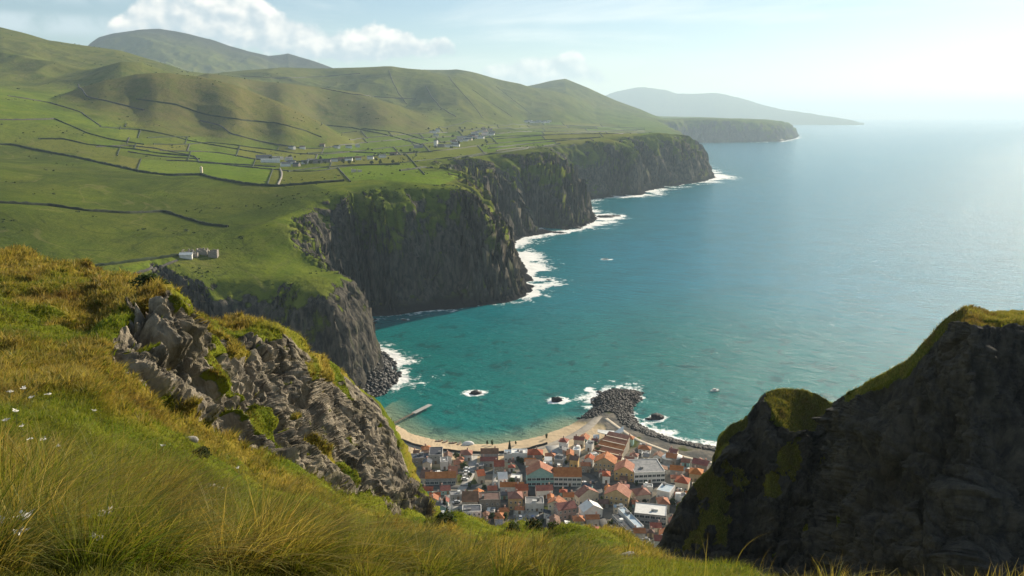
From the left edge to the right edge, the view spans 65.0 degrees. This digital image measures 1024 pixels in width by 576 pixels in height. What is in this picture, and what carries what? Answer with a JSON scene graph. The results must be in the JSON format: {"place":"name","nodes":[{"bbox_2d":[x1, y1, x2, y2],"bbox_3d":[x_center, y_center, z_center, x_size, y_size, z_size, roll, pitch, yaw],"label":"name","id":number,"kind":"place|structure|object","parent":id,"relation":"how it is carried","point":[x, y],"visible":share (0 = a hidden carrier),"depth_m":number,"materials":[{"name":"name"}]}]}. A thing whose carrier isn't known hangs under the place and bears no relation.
{"place":"outdoors","nodes":[
{"label":"outdoors","id":0,"kind":"place"},
{"bbox_2d":[0,246,756,575],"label":"hillside","id":1,"kind":"structure","parent":0,"point":[269,367],"depth_m":47.09,"materials":[{"name":"green plant"}]},
{"bbox_2d":[128,272,173,289],"bbox_3d":[-18.833,-0.218,41.948,2.294,1.084,1.397,1,12,3],"label":"shrub","id":2,"kind":"object","parent":1,"relation":"on","point":[143,278],"visible":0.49,"depth_m":41.87,"materials":[{"name":"green plant"}]},
{"bbox_2d":[192,445,212,458],"bbox_3d":[-8.876,4.716,22.961,0.577,0.398,0.549,-11,16,-41],"label":"shrub","id":3,"kind":"object","parent":1,"relation":"on","point":[201,449],"visible":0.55,"depth_m":22.92,"materials":[{"name":"green plant"}]},
{"bbox_2d":[0,397,651,575],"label":"tall grass","id":4,"kind":"structure","parent":1,"relation":"on","point":[62,501],"depth_m":5.65,"materials":[{"name":"plant"}]},
{"bbox_2d":[432,512,456,526],"bbox_3d":[-2.794,9.830,33.915,0.932,0.723,1.529,7,14,30],"label":"shrub","id":5,"kind":"object","parent":1,"relation":"on","point":[440,516],"visible":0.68,"depth_m":33.85,"materials":[{"name":"green plant"}]},
{"bbox_2d":[0,243,944,575],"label":"grass","id":6,"kind":"structure","parent":1,"relation":"on","point":[106,403],"depth_m":28.48,"materials":[{"name":"plant"}]},
{"bbox_2d":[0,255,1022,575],"bbox_3d":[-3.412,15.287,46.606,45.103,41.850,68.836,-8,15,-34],"label":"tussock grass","id":7,"kind":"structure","parent":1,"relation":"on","point":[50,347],"depth_m":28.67,"materials":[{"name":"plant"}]},
{"bbox_2d":[506,521,520,531],"bbox_3d":[0.006,13.780,46.257,1.108,0.757,0.913,-3,12,-12],"label":"shrub","id":8,"kind":"object","parent":1,"relation":"on","point":[510,526],"visible":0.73,"depth_m":46.23,"materials":[{"name":"green plant"}]},
{"bbox_2d":[525,518,543,530],"bbox_3d":[1.337,14.162,48.054,1.098,0.796,1.154,-3,12,-14],"label":"shrub","id":9,"kind":"object","parent":1,"relation":"on","point":[534,523],"visible":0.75,"depth_m":47.91,"materials":[{"name":"green plant"}]},
{"bbox_2d":[617,524,875,575],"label":"dry stalks","id":10,"kind":"object","parent":1,"relation":"on","point":[706,561],"visible":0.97,"depth_m":6.91,"materials":[{"name":"beige plant"}]},
{"bbox_2d":[0,27,799,546],"bbox_3d":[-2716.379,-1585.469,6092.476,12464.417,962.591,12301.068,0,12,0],"label":"terrain","id":11,"kind":"structure","parent":0,"point":[376,251],"depth_m":1229.38,"materials":[{"name":"green plant"}]},
{"bbox_2d":[8,95,101,126],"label":"field wall","id":12,"kind":"structure","parent":11,"relation":"on","point":[58,105],"depth_m":1516.28,"materials":[{"name":"stone"}]},
{"bbox_2d":[54,118,143,144],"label":"hedge","id":13,"kind":"object","parent":11,"relation":"on","point":[98,135],"visible":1,"depth_m":1335.27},
{"bbox_2d":[78,84,144,110],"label":"field wall","id":14,"kind":"structure","parent":11,"relation":"on","point":[84,93],"depth_m":1619.43,"materials":[{"name":"stone"}]},
{"bbox_2d":[0,200,228,226],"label":"hedge","id":15,"kind":"object","parent":11,"relation":"on","point":[107,211],"visible":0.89,"depth_m":702.59,"materials":[{"name":"plant"}]},
{"bbox_2d":[38,138,193,156],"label":"hedge","id":16,"kind":"object","parent":11,"relation":"on","point":[118,147],"visible":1,"depth_m":1281.31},
{"bbox_2d":[94,253,178,266],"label":"hedge","id":17,"kind":"object","parent":11,"relation":"on","point":[138,260],"visible":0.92,"depth_m":590.67,"materials":[{"name":"plant"}]},
{"bbox_2d":[134,259,177,272],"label":"field wall","id":18,"kind":"structure","parent":11,"relation":"on","point":[155,268],"depth_m":594.16,"materials":[{"name":"stone"}]},
{"bbox_2d":[0,143,343,186],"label":"hedge","id":19,"kind":"object","parent":11,"relation":"on","point":[202,174],"visible":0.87,"depth_m":1027.49,"materials":[{"name":"plant"}]},
{"bbox_2d":[100,126,265,153],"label":"hedge","id":20,"kind":"object","parent":11,"relation":"on","point":[181,138],"visible":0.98,"depth_m":1509.68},
{"bbox_2d":[96,145,275,166],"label":"field wall","id":21,"kind":"structure","parent":11,"relation":"on","point":[191,155],"depth_m":1266.41,"materials":[{"name":"stone"}]},
{"bbox_2d":[179,252,192,259],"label":"hut","id":22,"kind":"object","parent":11,"relation":"on","point":[186,255],"visible":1,"depth_m":620.40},
{"bbox_2d":[181,248,218,257],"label":"ruined farmstead","id":23,"kind":"structure","parent":11,"relation":"on","point":[213,253],"depth_m":633.85,"materials":[{"name":"stone"}]},
{"bbox_2d":[160,150,260,159],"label":"field wall","id":24,"kind":"structure","parent":11,"relation":"on","point":[208,151],"depth_m":1384.62,"materials":[{"name":"stone"}]},
{"bbox_2d":[153,142,280,150],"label":"hedge","id":25,"kind":"object","parent":11,"relation":"on","point":[213,142],"visible":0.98,"depth_m":1542.35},
{"bbox_2d":[166,160,288,170],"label":"field wall","id":26,"kind":"structure","parent":11,"relation":"on","point":[227,164],"depth_m":1244.65,"materials":[{"name":"stone"}]},
{"bbox_2d":[136,98,321,137],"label":"hedge","id":27,"kind":"object","parent":11,"relation":"on","point":[226,117],"visible":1,"depth_m":1676.55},
{"bbox_2d":[200,120,288,145],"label":"field wall","id":28,"kind":"structure","parent":11,"relation":"on","point":[240,135],"depth_m":1641.81,"materials":[{"name":"stone"}]},
{"bbox_2d":[0,34,668,284],"bbox_3d":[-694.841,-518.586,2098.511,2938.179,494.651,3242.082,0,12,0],"label":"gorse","id":29,"kind":"object","parent":11,"relation":"on","point":[291,177],"visible":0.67,"depth_m":989.20,"materials":[{"name":"green plant"}]},
{"bbox_2d":[287,163,399,171],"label":"hedge","id":30,"kind":"object","parent":11,"relation":"on","point":[339,166],"visible":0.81,"depth_m":1228.73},
{"bbox_2d":[307,151,432,153],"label":"hedge","id":31,"kind":"object","parent":11,"relation":"on","point":[364,152],"visible":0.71,"depth_m":1662.40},
{"bbox_2d":[321,123,423,145],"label":"hedge","id":32,"kind":"object","parent":11,"relation":"on","point":[374,132],"visible":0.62,"depth_m":2351.93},
{"bbox_2d":[411,452,428,464],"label":"house","id":33,"kind":"structure","parent":11,"relation":"on","point":[417,458],"depth_m":464.09,"materials":[{"name":"stone"}]},
{"bbox_2d":[419,467,432,484],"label":"house","id":34,"kind":"structure","parent":11,"relation":"on","point":[422,476],"depth_m":436.72,"materials":[{"name":"brown tile"}]},
{"bbox_2d":[422,456,431,469],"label":"house","id":35,"kind":"structure","parent":11,"relation":"on","point":[427,463],"depth_m":454.38,"materials":[{"name":"paint"}]},
{"bbox_2d":[383,152,487,163],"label":"hedge","id":36,"kind":"object","parent":11,"relation":"on","point":[437,158],"visible":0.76,"depth_m":1411.14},
{"bbox_2d":[429,447,442,463],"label":"house","id":37,"kind":"structure","parent":11,"relation":"on","point":[435,454],"depth_m":464.60,"materials":[{"name":"grey concrete"}]},
{"bbox_2d":[399,161,479,173],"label":"hedge","id":38,"kind":"object","parent":11,"relation":"on","point":[450,167],"visible":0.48,"depth_m":1212.60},
{"bbox_2d":[425,469,455,484],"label":"house","id":39,"kind":"structure","parent":11,"relation":"on","point":[440,477],"depth_m":435.32,"materials":[{"name":"orange tile"}]},
{"bbox_2d":[440,457,447,469],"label":"house","id":40,"kind":"structure","parent":11,"relation":"on","point":[443,463],"depth_m":456.08,"materials":[{"name":"white paint"}]},
{"bbox_2d":[440,483,450,494],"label":"house","id":41,"kind":"structure","parent":11,"relation":"on","point":[445,489],"depth_m":423.49,"materials":[{"name":"red tile"}]},
{"bbox_2d":[450,490,463,499],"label":"house","id":42,"kind":"structure","parent":11,"relation":"on","point":[456,495],"depth_m":417.12,"materials":[{"name":"white paint"}]},
{"bbox_2d":[460,448,472,460],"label":"house","id":43,"kind":"structure","parent":11,"relation":"on","point":[466,454],"depth_m":469.18,"materials":[{"name":"beige tile"}]},
{"bbox_2d":[462,489,478,505],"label":"house","id":44,"kind":"structure","parent":11,"relation":"on","point":[469,497],"depth_m":402.49,"materials":[{"name":"stone"}]},
{"bbox_2d":[462,504,480,517],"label":"house","id":45,"kind":"structure","parent":11,"relation":"on","point":[474,509],"depth_m":392.76,"materials":[{"name":"stone"}]},
{"bbox_2d":[402,439,547,453],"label":"sea wall","id":46,"kind":"structure","parent":11,"relation":"on","point":[452,450],"depth_m":487.95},
{"bbox_2d":[474,467,485,483],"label":"house","id":47,"kind":"structure","parent":11,"relation":"on","point":[480,474],"depth_m":437.60,"materials":[{"name":"beige tile"}]},
{"bbox_2d":[480,454,496,466],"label":"house","id":48,"kind":"structure","parent":11,"relation":"on","point":[488,461],"depth_m":459.89,"materials":[{"name":"red tile"}]},
{"bbox_2d":[479,492,499,511],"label":"house","id":49,"kind":"structure","parent":11,"relation":"on","point":[489,499],"depth_m":403.62,"materials":[{"name":"stone"}]},
{"bbox_2d":[480,446,498,459],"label":"house","id":50,"kind":"structure","parent":11,"relation":"on","point":[490,452],"depth_m":468.99,"materials":[{"name":"brown tile"}]},
{"bbox_2d":[494,458,504,473],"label":"house","id":51,"kind":"structure","parent":11,"relation":"on","point":[499,465],"depth_m":450.29,"materials":[{"name":"tile"}]},
{"bbox_2d":[497,469,507,487],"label":"house","id":52,"kind":"structure","parent":11,"relation":"on","point":[502,476],"depth_m":431.20,"materials":[{"name":"grey"}]},
{"bbox_2d":[404,416,601,455],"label":"promenade","id":53,"kind":"structure","parent":11,"relation":"on","point":[592,423],"depth_m":507.33,"materials":[{"name":"concrete"}]},
{"bbox_2d":[448,143,559,159],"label":"hedge","id":54,"kind":"object","parent":11,"relation":"on","point":[498,152],"visible":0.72,"depth_m":1534.17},
{"bbox_2d":[504,449,511,461],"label":"house","id":55,"kind":"structure","parent":11,"relation":"on","point":[507,454],"depth_m":467.90,"materials":[{"name":"grey paint"}]},
{"bbox_2d":[500,480,523,491],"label":"house","id":56,"kind":"structure","parent":11,"relation":"on","point":[508,486],"depth_m":422.94,"materials":[{"name":"beige tile"}]},
{"bbox_2d":[507,489,522,509],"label":"house","id":57,"kind":"structure","parent":11,"relation":"on","point":[515,498],"depth_m":405.01,"materials":[{"name":"paint"}]},
{"bbox_2d":[511,448,526,459],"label":"house","id":58,"kind":"structure","parent":11,"relation":"on","point":[520,453],"depth_m":468.98,"materials":[{"name":"white paint"}]},
{"bbox_2d":[515,481,528,499],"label":"house","id":59,"kind":"structure","parent":11,"relation":"on","point":[524,488],"depth_m":416.90,"materials":[{"name":"red tile"}]},
{"bbox_2d":[525,496,543,511],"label":"house","id":60,"kind":"structure","parent":11,"relation":"on","point":[536,503],"depth_m":402.71,"materials":[{"name":"grey paint"}]},
{"bbox_2d":[527,447,542,460],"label":"house","id":61,"kind":"structure","parent":11,"relation":"on","point":[537,453],"depth_m":466.26,"materials":[{"name":"tile"}]},
{"bbox_2d":[362,322,715,450],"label":"boulders","id":62,"kind":"object","parent":11,"relation":"on","point":[627,418],"visible":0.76,"depth_m":570.64,"materials":[{"name":"stone"}]},
{"bbox_2d":[525,460,554,485],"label":"house","id":63,"kind":"structure","parent":11,"relation":"on","point":[539,472],"depth_m":433.06,"materials":[{"name":"paint"}]},
{"bbox_2d":[488,137,599,148],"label":"hedge","id":64,"kind":"object","parent":11,"relation":"on","point":[540,142],"visible":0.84,"depth_m":2109.76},
{"bbox_2d":[535,482,553,498],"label":"house","id":65,"kind":"structure","parent":11,"relation":"on","point":[542,491],"depth_m":418.12,"materials":[{"name":"paint"}]},
{"bbox_2d":[547,495,565,513],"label":"house","id":66,"kind":"structure","parent":11,"relation":"on","point":[556,499],"depth_m":399.98,"materials":[{"name":"orange tile"}]},
{"bbox_2d":[554,454,562,466],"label":"house","id":67,"kind":"structure","parent":11,"relation":"on","point":[558,458],"depth_m":459.02,"materials":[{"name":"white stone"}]},
{"bbox_2d":[496,130,622,138],"bbox_3d":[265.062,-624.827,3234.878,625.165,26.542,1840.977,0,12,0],"label":"hedge","id":68,"kind":"object","parent":11,"relation":"on","point":[552,134],"visible":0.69,"depth_m":2483.20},
{"bbox_2d":[558,436,568,448],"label":"house","id":69,"kind":"structure","parent":11,"relation":"on","point":[563,441],"depth_m":485.44,"materials":[{"name":"paint"}]},
{"bbox_2d":[553,499,576,519],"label":"house","id":70,"kind":"structure","parent":11,"relation":"on","point":[565,510],"depth_m":394.74,"materials":[{"name":"red tile"}]},
{"bbox_2d":[553,465,581,486],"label":"house","id":71,"kind":"structure","parent":11,"relation":"on","point":[567,476],"depth_m":432.67,"materials":[{"name":"orange tile"}]},
{"bbox_2d":[562,490,573,500],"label":"house","id":72,"kind":"structure","parent":11,"relation":"on","point":[567,496],"depth_m":414.90,"materials":[{"name":"orange tile"}]},
{"bbox_2d":[569,453,579,466],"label":"house","id":73,"kind":"structure","parent":11,"relation":"on","point":[574,460],"depth_m":457.54,"materials":[{"name":"paint"}]},
{"bbox_2d":[572,513,584,523],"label":"house","id":74,"kind":"structure","parent":11,"relation":"on","point":[577,518],"depth_m":383.39,"materials":[{"name":"tile"}]},
{"bbox_2d":[573,434,584,447],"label":"house","id":75,"kind":"structure","parent":11,"relation":"on","point":[580,440],"depth_m":487.42,"materials":[{"name":"paint"}]},
{"bbox_2d":[580,460,590,472],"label":"house","id":76,"kind":"structure","parent":11,"relation":"on","point":[585,466],"depth_m":449.98,"materials":[{"name":"paint"}]},
{"bbox_2d":[574,485,598,504],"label":"house","id":77,"kind":"structure","parent":11,"relation":"on","point":[583,493],"depth_m":411.31,"materials":[{"name":"paint"}]},
{"bbox_2d":[585,440,593,451],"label":"house","id":78,"kind":"structure","parent":11,"relation":"on","point":[589,445],"depth_m":481.55,"materials":[{"name":"paint"}]},
{"bbox_2d":[584,452,594,466],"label":"house","id":79,"kind":"structure","parent":11,"relation":"on","point":[589,457],"depth_m":458.25,"materials":[{"name":"tile"}]},
{"bbox_2d":[578,498,602,517],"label":"house","id":80,"kind":"structure","parent":11,"relation":"on","point":[588,506],"depth_m":394.57,"materials":[{"name":"paint"}]},
{"bbox_2d":[585,511,599,525],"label":"house","id":81,"kind":"structure","parent":11,"relation":"on","point":[592,518],"depth_m":385.03,"materials":[{"name":"orange tile"}]},
{"bbox_2d":[594,451,617,472],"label":"house","id":82,"kind":"structure","parent":11,"relation":"on","point":[607,460],"depth_m":450.62,"materials":[{"name":"orange tile"}]},
{"bbox_2d":[602,469,610,483],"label":"house","id":83,"kind":"structure","parent":11,"relation":"on","point":[606,475],"depth_m":435.71,"materials":[{"name":"paint"}]},
{"bbox_2d":[593,431,629,457],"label":"stepped hall","id":84,"kind":"structure","parent":11,"relation":"on","point":[613,443],"depth_m":476.98,"materials":[{"name":"orange tile"}]},
{"bbox_2d":[604,482,631,507],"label":"house","id":85,"kind":"structure","parent":11,"relation":"on","point":[618,493],"depth_m":408.32,"materials":[{"name":"paint"}]},
{"bbox_2d":[612,513,632,533],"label":"house","id":86,"kind":"structure","parent":11,"relation":"on","point":[619,519],"depth_m":384.80,"materials":[{"name":"stone"}]},
{"bbox_2d":[614,459,634,481],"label":"house","id":87,"kind":"structure","parent":11,"relation":"on","point":[624,467],"depth_m":438.70,"materials":[{"name":"orange tile"}]},
{"bbox_2d":[618,507,643,527],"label":"house","id":88,"kind":"structure","parent":11,"relation":"on","point":[627,515],"depth_m":387.93,"materials":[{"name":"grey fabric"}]},
{"bbox_2d":[633,525,645,537],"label":"house","id":89,"kind":"structure","parent":11,"relation":"on","point":[636,531],"depth_m":371.70,"materials":[{"name":"orange tile"}]},
{"bbox_2d":[631,486,650,502],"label":"house","id":90,"kind":"structure","parent":11,"relation":"on","point":[640,494],"depth_m":412.39,"materials":[{"name":"orange tile"}]},
{"bbox_2d":[638,443,651,453],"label":"house","id":91,"kind":"structure","parent":11,"relation":"on","point":[642,448],"depth_m":478.09,"materials":[{"name":"orange tile"}]},
{"bbox_2d":[627,458,664,482],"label":"house","id":92,"kind":"structure","parent":11,"relation":"on","point":[651,470],"depth_m":438.00,"materials":[{"name":"grey concrete"}]},
{"bbox_2d":[634,502,666,526],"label":"house","id":93,"kind":"structure","parent":11,"relation":"on","point":[645,513],"depth_m":389.99,"materials":[{"name":"white concrete"}]},
{"bbox_2d":[649,519,661,531],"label":"house","id":94,"kind":"structure","parent":11,"relation":"on","point":[657,526],"depth_m":381.68,"materials":[{"name":"red tile"}]},
{"bbox_2d":[656,496,670,512],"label":"house","id":95,"kind":"structure","parent":11,"relation":"on","point":[663,500],"depth_m":402.12,"materials":[{"name":"orange tile"}]},
{"bbox_2d":[656,482,674,498],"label":"house","id":96,"kind":"structure","parent":11,"relation":"on","point":[665,489],"depth_m":418.51,"materials":[{"name":"paint"}]},
{"bbox_2d":[665,450,677,464],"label":"house","id":97,"kind":"structure","parent":11,"relation":"on","point":[672,457],"depth_m":461.00,"materials":[{"name":"stone"}]},
{"bbox_2d":[662,453,681,464],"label":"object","id":98,"kind":"structure","parent":11,"relation":"on","point":[668,461],"depth_m":462.35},
{"bbox_2d":[669,463,683,474],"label":"house","id":99,"kind":"structure","parent":11,"relation":"on","point":[674,469],"depth_m":444.38,"materials":[{"name":"orange tile"}]},
{"bbox_2d":[674,474,690,490],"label":"house","id":100,"kind":"structure","parent":11,"relation":"on","point":[682,482],"depth_m":428.10,"materials":[{"name":"paint"}]},
{"bbox_2d":[689,465,703,481],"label":"house","id":101,"kind":"structure","parent":11,"relation":"on","point":[695,473],"depth_m":439.62,"materials":[{"name":"orange tile"}]},
{"bbox_2d":[691,458,709,472],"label":"house","id":102,"kind":"structure","parent":11,"relation":"on","point":[702,464],"depth_m":452.07,"materials":[{"name":"stone"}]},
{"bbox_2d":[450,456,477,511],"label":"street","id":103,"kind":"structure","parent":0,"point":[472,464],"depth_m":444.03,"materials":[{"name":"asphalt"}]},
{"bbox_2d":[416,469,521,473],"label":"street","id":104,"kind":"structure","parent":0,"point":[486,472],"depth_m":453.14,"materials":[{"name":"asphalt"}]},
{"bbox_2d":[0,0,1023,119],"label":"sky","id":105,"kind":"structure","parent":0,"point":[844,59],"materials":[{"name":"blue"}]},
{"bbox_2d":[514,510,538,522],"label":"car park","id":106,"kind":"structure","parent":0,"point":[535,513],"depth_m":399.82,"materials":[{"name":"asphalt"}]},
{"bbox_2d":[515,460,546,526],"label":"street","id":107,"kind":"structure","parent":0,"point":[531,490],"depth_m":431.94,"materials":[{"name":"asphalt"}]},
{"bbox_2d":[546,445,569,466],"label":"road","id":108,"kind":"structure","parent":0,"point":[556,449],"depth_m":482.73,"materials":[{"name":"asphalt"}]},
{"bbox_2d":[431,483,691,491],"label":"street","id":109,"kind":"structure","parent":0,"point":[556,489],"depth_m":432.42,"materials":[{"name":"asphalt"}]},
{"bbox_2d":[582,473,608,526],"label":"street","id":110,"kind":"structure","parent":0,"point":[597,486],"depth_m":430.56,"materials":[{"name":"asphalt"}]},
{"bbox_2d":[604,418,711,463],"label":"shore track","id":111,"kind":"structure","parent":0,"point":[635,438],"depth_m":495.28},
{"bbox_2d":[372,119,1023,445],"bbox_3d":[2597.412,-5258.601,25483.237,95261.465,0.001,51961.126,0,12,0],"label":"sea","id":112,"kind":"structure","parent":0,"point":[832,263],"depth_m":945.88,"materials":[{"name":"liquid"}]},
{"bbox_2d":[394,404,431,423],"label":"pier","id":113,"kind":"structure","parent":112,"relation":"in","point":[420,409],"depth_m":548.25,"materials":[{"name":"concrete"}]},
{"bbox_2d":[606,87,863,124],"bbox_3d":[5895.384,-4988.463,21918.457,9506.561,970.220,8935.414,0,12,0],"label":"distant headland","id":114,"kind":"structure","parent":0,"point":[656,102],"depth_m":20011.38,"materials":[{"name":"grey plant"}]},
{"bbox_2d":[657,306,1023,575],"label":"dark crag","id":115,"kind":"structure","parent":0,"point":[918,468],"depth_m":85.05,"materials":[{"name":"black stone"}]},
{"bbox_2d":[675,304,1023,555],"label":"crag grass","id":116,"kind":"structure","parent":115,"relation":"on","point":[996,315],"depth_m":112.66,"materials":[{"name":"plant"}]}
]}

